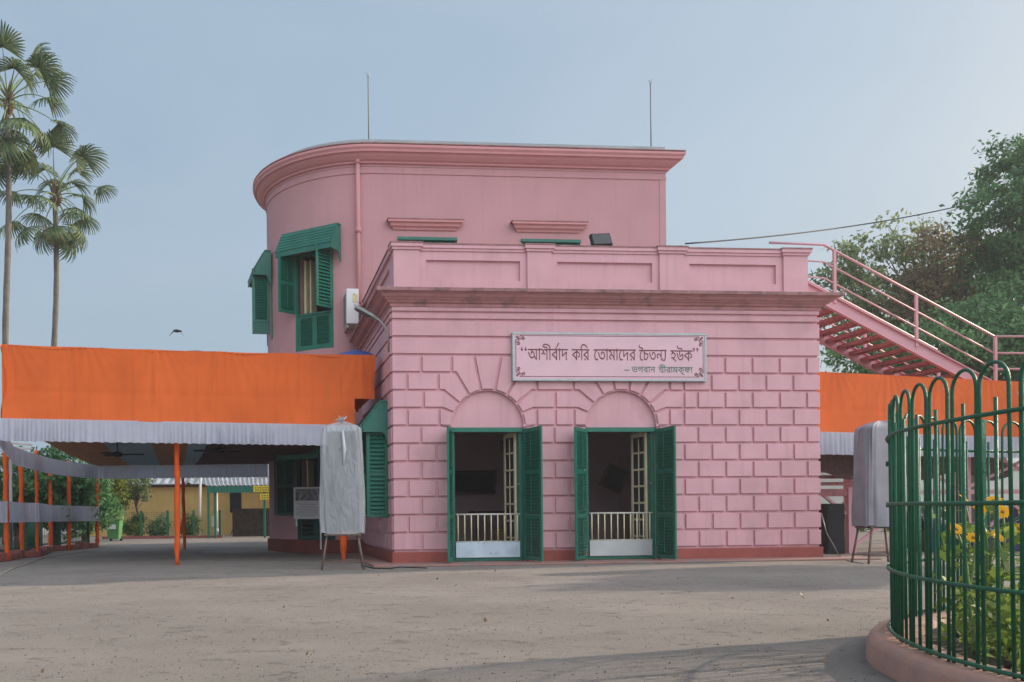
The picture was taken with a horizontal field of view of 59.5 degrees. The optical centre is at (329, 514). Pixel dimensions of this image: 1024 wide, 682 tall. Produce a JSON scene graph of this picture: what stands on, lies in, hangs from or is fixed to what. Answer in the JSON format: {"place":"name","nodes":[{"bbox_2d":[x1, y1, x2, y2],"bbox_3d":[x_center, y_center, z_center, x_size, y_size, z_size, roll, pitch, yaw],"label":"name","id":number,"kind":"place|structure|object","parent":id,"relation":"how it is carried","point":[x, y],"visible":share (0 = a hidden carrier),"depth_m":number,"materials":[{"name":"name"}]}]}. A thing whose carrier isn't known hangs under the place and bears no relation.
{"place":"outdoors","nodes":[
{"label":"outdoors","id":0,"kind":"place"},
{"bbox_2d":[469,511,503,540],"bbox_3d":[4.110,0.421,21.081,1.350,1.020,0.600,-1,0,-5],"label":"table","id":1,"kind":"object","parent":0,"point":[476,519],"visible":0.36,"depth_m":20.77,"materials":[{"name":"brown wood"}]},
{"bbox_2d":[494,528,503,540],"bbox_3d":[4.041,0.622,20.062,0.400,0.620,0.380,-1,0,-5],"label":"stool","id":2,"kind":"object","parent":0,"point":[500,529],"visible":0.24,"depth_m":19.88,"materials":[{"name":"brown wood"}]},
{"bbox_2d":[0,526,1019,681],"bbox_3d":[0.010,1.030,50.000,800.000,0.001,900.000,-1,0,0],"label":"ground","id":3,"kind":"structure","parent":0,"point":[113,563],"depth_m":8.50,"materials":[{"name":"concrete"}]},
{"bbox_2d":[0,442,32,547],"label":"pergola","id":4,"kind":"object","parent":3,"relation":"on","point":[10,464],"visible":0.32,"depth_m":24.56,"materials":[{"name":"grey metal"}]},
{"bbox_2d":[0,446,76,547],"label":"tree","id":5,"kind":"object","parent":3,"relation":"on","point":[29,480],"visible":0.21,"depth_m":25.56,"materials":[{"name":"green plant"}]},
{"bbox_2d":[0,19,77,544],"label":"palm tree","id":6,"kind":"object","parent":3,"relation":"on","point":[9,141],"visible":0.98,"depth_m":32.88,"materials":[{"name":"green plant"}]},
{"bbox_2d":[0,521,89,551],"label":"iron railing","id":7,"kind":"object","parent":3,"relation":"on","point":[29,534],"visible":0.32,"depth_m":24.27,"materials":[{"name":"metal"}]},
{"bbox_2d":[0,542,97,561],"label":"kerb blocks","id":8,"kind":"structure","parent":3,"relation":"on","point":[20,554],"depth_m":22.79,"materials":[{"name":"red concrete"}]},
{"bbox_2d":[1,550,97,574],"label":"hose","id":9,"kind":"object","parent":3,"relation":"on","point":[42,558],"visible":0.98,"depth_m":20.81,"materials":[{"name":"beige"}]},
{"bbox_2d":[0,129,118,457],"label":"palm tree","id":10,"kind":"object","parent":3,"relation":"on","point":[56,238],"visible":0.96,"depth_m":34.88,"materials":[{"name":"green plant"}]},
{"bbox_2d":[29,445,110,545],"bbox_3d":[-8.883,-0.643,28.133,3.318,3.527,3.119,-1,0,0],"label":"tree","id":11,"kind":"object","parent":3,"relation":"on","point":[82,489],"visible":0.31,"depth_m":27.81,"materials":[{"name":"green plant"}]},
{"bbox_2d":[46,458,131,543],"bbox_3d":[-9.505,-0.640,33.168,3.217,3.745,2.940,-1,0,13],"label":"tree","id":12,"kind":"object","parent":3,"relation":"on","point":[106,518],"visible":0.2,"depth_m":33.03,"materials":[{"name":"green plant"}]},
{"bbox_2d":[107,515,123,540],"bbox_3d":[-9.015,0.435,36.258,0.645,1.355,0.740,-1,0,0],"label":"wheeled bin","id":13,"kind":"object","parent":3,"relation":"on","point":[114,531],"visible":0.71,"depth_m":35.99,"materials":[{"name":"green plastic"}]},
{"bbox_2d":[100,478,135,517],"bbox_3d":[-10.088,-0.492,39.987,2.170,3.288,2.287,-1,0,0],"label":"tree","id":14,"kind":"object","parent":3,"relation":"on","point":[120,490],"visible":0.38,"depth_m":39.83,"materials":[{"name":"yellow plant"}]},
{"bbox_2d":[122,512,147,535],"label":"bush","id":15,"kind":"object","parent":3,"relation":"on","point":[135,519],"visible":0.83,"depth_m":39.84,"materials":[{"name":"green plant"}]},
{"bbox_2d":[124,478,155,516],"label":"tree","id":16,"kind":"object","parent":3,"relation":"on","point":[138,491],"visible":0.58,"depth_m":41.84,"materials":[{"name":"green plant"}]},
{"bbox_2d":[145,512,172,535],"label":"bush","id":17,"kind":"object","parent":3,"relation":"on","point":[153,531],"visible":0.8,"depth_m":40.39,"materials":[{"name":"green plant"}]},
{"bbox_2d":[102,535,222,538],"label":"kerb","id":18,"kind":"structure","parent":3,"relation":"on","point":[164,537],"depth_m":39.40,"materials":[{"name":"concrete"}]},
{"bbox_2d":[113,510,220,535],"bbox_3d":[-7.450,0.461,39.758,4.870,1.280,0.112,-1,0,-7],"label":"wire fence","id":19,"kind":"object","parent":3,"relation":"on","point":[167,516],"visible":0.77,"depth_m":39.72,"materials":[{"name":"metal"}]},
{"bbox_2d":[80,465,268,536],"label":"ochre building","id":20,"kind":"structure","parent":3,"relation":"on","point":[161,499],"depth_m":45.00,"materials":[{"name":"yellow paint"}]},
{"bbox_2d":[0,344,375,564],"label":"canopy tent","id":21,"kind":"object","parent":3,"relation":"on","point":[166,413],"visible":0.92,"depth_m":18.09,"materials":[{"name":"orange fabric"}]},
{"bbox_2d":[100,443,143,456],"bbox_3d":[-4.951,-1.600,20.450,1.080,0.480,1.116,-1,0,0],"label":"ceiling fan","id":22,"kind":"object","parent":21,"relation":"hanging from","point":[117,453],"visible":0.96,"depth_m":20.44,"materials":[{"name":"black metal"}]},
{"bbox_2d":[193,444,238,452],"bbox_3d":[-2.634,-1.656,19.963,1.059,0.480,1.126,-1,0,0],"label":"ceiling fan","id":23,"kind":"object","parent":21,"relation":"hanging from","point":[219,449],"visible":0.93,"depth_m":19.99,"materials":[{"name":"black metal"}]},
{"bbox_2d":[180,513,202,535],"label":"bush","id":24,"kind":"object","parent":3,"relation":"on","point":[189,526],"visible":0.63,"depth_m":40.20,"materials":[{"name":"green plant"}]},
{"bbox_2d":[198,478,201,534],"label":"white pole","id":25,"kind":"object","parent":3,"relation":"on","point":[200,479],"visible":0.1,"depth_m":42.95,"materials":[{"name":"metal"}]},
{"bbox_2d":[212,485,218,534],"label":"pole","id":26,"kind":"object","parent":3,"relation":"on","point":[216,512],"visible":0.18,"depth_m":41.28,"materials":[{"name":"white metal"}]},
{"bbox_2d":[230,493,241,534],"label":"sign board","id":27,"kind":"object","parent":3,"relation":"on","point":[235,500],"visible":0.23,"depth_m":44.95,"materials":[{"name":"black plastic"}]},
{"bbox_2d":[203,464,269,537],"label":"open shed","id":28,"kind":"structure","parent":3,"relation":"on","point":[251,522],"depth_m":39.71,"materials":[{"name":"metal"}]},
{"bbox_2d":[253,486,268,491],"bbox_3d":[-2.988,-1.137,38.642,0.865,0.274,0.036,-1,0,0],"label":"yellow sign","id":29,"kind":"object","parent":28,"relation":"attached to","point":[260,488],"visible":0.89,"depth_m":38.63,"materials":[{"name":"yellow metal"}]},
{"bbox_2d":[260,494,268,499],"bbox_3d":[-2.839,-0.788,38.642,0.567,0.262,0.036,-1,0,0],"label":"yellow sign","id":30,"kind":"object","parent":28,"relation":"attached to","point":[264,496],"visible":0.74,"depth_m":38.63,"materials":[{"name":"yellow metal"}]},
{"bbox_2d":[201,549,278,553],"bbox_3d":[-2.388,1.046,24.438,2.500,0.013,2.486,-1,0,0],"label":"concrete patch","id":31,"kind":"object","parent":3,"relation":"on","point":[250,551],"visible":0.84,"depth_m":24.15,"materials":[{"name":"grey concrete"}]},
{"bbox_2d":[294,487,321,548],"bbox_3d":[-0.577,0.102,22.416,0.740,1.610,0.066,-1,0,17],"label":"notice board","id":32,"kind":"object","parent":3,"relation":"on","point":[307,502],"visible":1,"depth_m":22.38,"materials":[{"name":"grey paper"}]},
{"bbox_2d":[321,533,364,569],"bbox_3d":[0.235,0.693,16.249,0.816,0.678,0.629,-1,0,0],"label":"iron stand","id":33,"kind":"object","parent":3,"relation":"on","point":[345,534],"visible":0.98,"depth_m":15.97,"materials":[{"name":"grey metal"}]},
{"bbox_2d":[325,430,359,531],"bbox_3d":[0.213,-0.743,16.233,0.876,2.216,0.716,-1,0,0],"label":"loudspeaker","id":34,"kind":"object","parent":33,"relation":"on","point":[342,507],"visible":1,"depth_m":16.01,"materials":[{"name":"white plastic"}]},
{"bbox_2d":[364,565,426,568],"bbox_3d":[1.016,0.975,15.866,1.418,0.021,0.586,-1,0,39],"label":"cable","id":35,"kind":"object","parent":3,"relation":"on","point":[395,567],"visible":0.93,"depth_m":15.75,"materials":[{"name":"black plastic"}]},
{"bbox_2d":[41,566,828,672],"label":"fallen leaves","id":36,"kind":"object","parent":3,"relation":"on","point":[485,620],"visible":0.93,"depth_m":7.44,"materials":[{"name":"brown plant"}]},
{"bbox_2d":[0,561,886,681],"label":"ground grit","id":37,"kind":"object","parent":3,"relation":"on","point":[433,629],"visible":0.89,"depth_m":7.56,"materials":[{"name":"grey gravel"}]},
{"bbox_2d":[247,139,685,553],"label":"house","id":38,"kind":"structure","parent":3,"relation":"on","point":[341,215],"depth_m":22.93,"materials":[{"name":"pink paint"}]},
{"bbox_2d":[247,250,272,345],"bbox_3d":[-1.957,-6.172,24.913,0.680,2.441,1.440,-1,0,-11],"label":"window","id":39,"kind":"structure","parent":38,"relation":"in","point":[260,279],"depth_m":24.36,"materials":[{"name":"green paint"}]},
{"bbox_2d":[274,445,335,539],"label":"window","id":40,"kind":"structure","parent":38,"relation":"in","point":[284,465],"depth_m":23.36,"materials":[{"name":"green paint"}]},
{"bbox_2d":[275,223,340,351],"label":"window","id":41,"kind":"structure","parent":38,"relation":"in","point":[319,238],"depth_m":22.99,"materials":[{"name":"green paint"}]},
{"bbox_2d":[343,289,358,332],"bbox_3d":[0.591,-5.224,22.393,0.435,1.044,0.811,-1,0,-5],"label":"air conditioner","id":42,"kind":"object","parent":38,"relation":"attached to","point":[350,303],"visible":0.78,"depth_m":22.05,"materials":[{"name":"white paint"}]},
{"bbox_2d":[366,72,370,138],"bbox_3d":[1.013,-10.717,22.889,0.099,1.874,0.099,-1,0,40],"label":"lightning rod","id":43,"kind":"object","parent":38,"relation":"on","point":[368,103],"visible":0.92,"depth_m":22.88,"materials":[{"name":"grey metal"}]},
{"bbox_2d":[398,236,456,242],"bbox_3d":[2.560,-6.432,22.819,1.580,1.675,0.210,-1,0,-5],"label":"window","id":44,"kind":"structure","parent":38,"relation":"in","point":[426,239],"depth_m":22.75,"materials":[{"name":"green paint"}]},
{"bbox_2d":[521,239,580,244],"bbox_3d":[5.868,-6.464,23.094,1.620,1.675,0.210,-1,0,-5],"label":"window","id":45,"kind":"structure","parent":38,"relation":"in","point":[558,241],"depth_m":23.02,"materials":[{"name":"green paint"}]},
{"bbox_2d":[648,79,652,146],"bbox_3d":[8.709,-10.825,23.529,0.099,1.943,0.099,-1,0,40],"label":"lightning rod","id":46,"kind":"object","parent":38,"relation":"on","point":[650,117],"visible":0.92,"depth_m":23.52,"materials":[{"name":"grey metal"}]},
{"bbox_2d":[685,198,990,243],"bbox_3d":[18.757,-9.935,27.499,24.160,6.596,0.034,-1,0,-33],"label":"overhead cable","id":47,"kind":"object","parent":38,"relation":"attached to","point":[826,229],"visible":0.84,"depth_m":24.36,"materials":[{"name":"black plastic"}]},
{"bbox_2d":[349,241,844,562],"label":"pavilion","id":48,"kind":"structure","parent":3,"relation":"on","point":[722,461],"depth_m":18.08,"materials":[{"name":"pink paint"}]},
{"bbox_2d":[354,306,389,351],"bbox_3d":[0.882,-3.779,17.660,0.804,0.882,0.170,-1,0,-20],"label":"wall lamp","id":49,"kind":"object","parent":48,"relation":"attached to","point":[364,312],"visible":1,"depth_m":17.60,"materials":[{"name":"grey metal"}]},
{"bbox_2d":[357,400,389,516],"bbox_3d":[0.963,-1.154,18.784,0.794,2.449,1.460,-1,0,-5],"label":"window","id":50,"kind":"structure","parent":48,"relation":"in","point":[372,431],"depth_m":18.23,"materials":[{"name":"green paint"}]},
{"bbox_2d":[455,470,496,493],"bbox_3d":[3.644,-0.825,22.248,1.240,0.597,0.203,-1,0,-5],"label":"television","id":51,"kind":"object","parent":48,"relation":"attached to","point":[476,482],"depth_m":22.24,"materials":[{"name":"black plastic"}]},
{"bbox_2d":[447,426,543,562],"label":"door","id":52,"kind":"structure","parent":48,"relation":"in","point":[523,481],"depth_m":17.83,"materials":[{"name":"green paint"}]},
{"bbox_2d":[501,432,506,452],"bbox_3d":[4.380,-1.611,21.514,0.240,2.001,0.226,-1,0,-5],"label":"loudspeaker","id":53,"kind":"object","parent":48,"relation":"hanging from","point":[502,446],"visible":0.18,"depth_m":21.44,"materials":[{"name":"black plastic"}]},
{"bbox_2d":[589,233,612,245],"bbox_3d":[5.756,-5.772,18.291,0.541,0.368,0.255,-1,0,-5],"label":"floodlight","id":54,"kind":"object","parent":48,"relation":"on","point":[602,239],"visible":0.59,"depth_m":18.26,"materials":[{"name":"black plastic"}]},
{"bbox_2d":[511,332,706,381],"bbox_3d":[5.783,-3.248,17.927,4.134,0.998,0.110,-1,0,-5],"label":"sign board","id":55,"kind":"object","parent":48,"relation":"attached to","point":[598,357],"visible":1,"depth_m":17.88,"materials":[{"name":"metal"}]},
{"bbox_2d":[598,463,629,493],"bbox_3d":[6.992,-0.886,21.322,0.756,0.777,0.163,-1,0,-5],"label":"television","id":56,"kind":"object","parent":48,"relation":"attached to","point":[613,478],"depth_m":21.30,"materials":[{"name":"black plastic"}]},
{"bbox_2d":[574,425,676,559],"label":"door","id":57,"kind":"structure","parent":48,"relation":"in","point":[661,459],"depth_m":18.05,"materials":[{"name":"green paint"}]},
{"bbox_2d":[819,503,844,553],"bbox_3d":[11.703,0.335,20.268,0.440,1.168,0.462,-1,0,0],"label":"loudspeaker","id":58,"kind":"object","parent":3,"relation":"on","point":[833,515],"visible":0.83,"depth_m":20.04,"materials":[{"name":"black plastic"}]},
{"bbox_2d":[821,513,863,563],"bbox_3d":[10.555,0.447,18.091,0.531,0.962,3.812,-1,0,24],"label":"cable","id":59,"kind":"object","parent":3,"relation":"on","point":[833,544],"visible":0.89,"depth_m":18.12,"materials":[{"name":"grey metal"}]},
{"bbox_2d":[851,526,889,563],"bbox_3d":[10.505,0.577,16.599,0.755,0.713,0.566,-1,0,0],"label":"iron stand","id":60,"kind":"object","parent":3,"relation":"on","point":[869,553],"visible":0.75,"depth_m":16.80,"materials":[{"name":"grey metal"}]},
{"bbox_2d":[851,421,907,526],"bbox_3d":[10.504,-0.778,16.593,0.785,2.020,0.642,-1,0,0],"label":"cooler","id":61,"kind":"object","parent":60,"relation":"on","point":[870,495],"visible":0.69,"depth_m":16.36,"materials":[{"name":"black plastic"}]},
{"bbox_2d":[769,241,1023,552],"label":"steel staircase","id":62,"kind":"structure","parent":3,"relation":"on","point":[891,334],"depth_m":20.22,"materials":[{"name":"pink metal"}]},
{"bbox_2d":[808,207,1015,512],"bbox_3d":[23.346,-5.877,35.452,8.141,13.390,6.404,-1,0,18],"label":"tree","id":63,"kind":"object","parent":3,"relation":"on","point":[850,249],"visible":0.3,"depth_m":35.48,"materials":[{"name":"green plant"}]},
{"bbox_2d":[818,372,1023,480],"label":"canopy tent","id":64,"kind":"object","parent":3,"relation":"on","point":[850,403],"visible":0.48,"depth_m":19.28,"materials":[{"name":"orange fabric"}]},
{"bbox_2d":[820,281,1023,521],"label":"tree","id":65,"kind":"object","parent":3,"relation":"on","point":[993,312],"visible":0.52,"depth_m":26.88,"materials":[{"name":"green plant"}]},
{"bbox_2d":[842,502,1018,531],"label":"hedge","id":66,"kind":"object","parent":3,"relation":"on","point":[991,520],"visible":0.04,"depth_m":39.70,"materials":[{"name":"plant"}]},
{"bbox_2d":[866,220,1013,348],"bbox_3d":[23.413,-5.236,33.094,5.146,12.106,3.873,-1,0,0],"label":"tree","id":67,"kind":"object","parent":3,"relation":"on","point":[931,282],"visible":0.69,"depth_m":32.68,"materials":[{"name":"green plant"}]},
{"bbox_2d":[865,604,1023,681],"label":"kerb","id":68,"kind":"structure","parent":3,"relation":"on","point":[888,653],"depth_m":5.12,"materials":[{"name":"concrete"}]},
{"bbox_2d":[924,616,1018,671],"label":"soil","id":69,"kind":"structure","parent":68,"relation":"in","point":[991,660],"depth_m":5.45,"materials":[{"name":"brown soil"}]},
{"bbox_2d":[885,360,1023,680],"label":"garden fence","id":70,"kind":"object","parent":69,"relation":"on","point":[903,598],"visible":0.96,"depth_m":5.07,"materials":[{"name":"green metal"}]},
{"bbox_2d":[922,495,1017,630],"bbox_3d":[4.132,0.369,5.615,0.453,1.004,0.437,-1,0,-24],"label":"sunflower","id":71,"kind":"object","parent":69,"relation":"on","point":[988,578],"visible":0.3,"depth_m":5.61,"materials":[{"name":"green plant"}]},
{"bbox_2d":[932,532,1011,657],"bbox_3d":[3.890,0.492,5.254,0.348,0.766,0.520,-1,0,0],"label":"sunflower","id":72,"kind":"object","parent":69,"relation":"on","point":[970,537],"visible":0.6,"depth_m":5.26,"materials":[{"name":"green"}]},
{"bbox_2d":[933,553,1020,671],"bbox_3d":[4.332,0.547,5.383,0.880,0.645,2.404,-1,0,25],"label":"bed foliage","id":73,"kind":"object","parent":69,"relation":"on","point":[992,608],"visible":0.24,"depth_m":5.27,"materials":[{"name":"green plant"}]},
{"bbox_2d":[940,524,1018,663],"bbox_3d":[3.802,0.462,5.011,0.397,0.826,0.500,-1,0,27],"label":"sunflower","id":74,"kind":"object","parent":69,"relation":"on","point":[958,530],"visible":0.58,"depth_m":5.04,"materials":[{"name":"green"}]},
{"bbox_2d":[950,496,1019,636],"bbox_3d":[4.192,0.377,5.406,0.457,0.988,0.545,-1,0,18],"label":"sunflower","id":75,"kind":"object","parent":69,"relation":"on","point":[970,527],"visible":0.32,"depth_m":5.45,"materials":[{"name":"green plant"}]},
{"bbox_2d":[951,624,1019,669],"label":"soil clods","id":76,"kind":"object","parent":69,"relation":"on","point":[1007,664],"visible":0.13,"depth_m":4.80,"materials":[{"name":"brown soil"}]},
{"bbox_2d":[958,505,1019,636],"bbox_3d":[4.234,0.404,5.381,0.561,0.934,0.530,-1,0,0],"label":"sunflower","id":77,"kind":"object","parent":69,"relation":"on","point":[1003,514],"visible":0.42,"depth_m":5.38,"materials":[{"name":"green"}]},
{"bbox_2d":[967,511,1019,646],"bbox_3d":[4.141,0.411,5.229,0.538,0.922,0.470,-1,0,0],"label":"sunflower","id":78,"kind":"object","parent":69,"relation":"on","point":[1004,556],"visible":0.27,"depth_m":5.19,"materials":[{"name":"green"}]},
{"bbox_2d":[971,537,1019,668],"bbox_3d":[3.717,0.430,4.568,0.553,0.894,0.478,-1,0,35],"label":"sunflower","id":79,"kind":"object","parent":69,"relation":"on","point":[992,572],"visible":0.45,"depth_m":4.60,"materials":[{"name":"green plant"}]},
{"bbox_2d":[906,507,1019,551],"bbox_3d":[15.527,0.304,20.873,3.000,1.157,1.391,-1,0,0],"label":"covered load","id":80,"kind":"object","parent":3,"relation":"on","point":[1016,515],"visible":0.11,"depth_m":20.64,"materials":[{"name":"fabric"}]},
{"bbox_2d":[938,130,1023,319],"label":"tree","id":81,"kind":"object","parent":3,"relation":"on","point":[1003,243],"visible":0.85,"depth_m":30.70,"materials":[{"name":"green plant"}]},
{"bbox_2d":[0,0,1023,483],"label":"sky","id":82,"kind":"structure","parent":0,"point":[788,116],"materials":[{"name":"blue"}]},
{"bbox_2d":[346,553,881,567],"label":"pavement","id":83,"kind":"structure","parent":0,"point":[374,562],"depth_m":17.41,"materials":[{"name":"concrete"}]},
{"bbox_2d":[821,468,1018,528],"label":"boundary wall","id":84,"kind":"structure","parent":0,"point":[837,499],"depth_m":46.00,"materials":[{"name":"white paint"}]}
]}

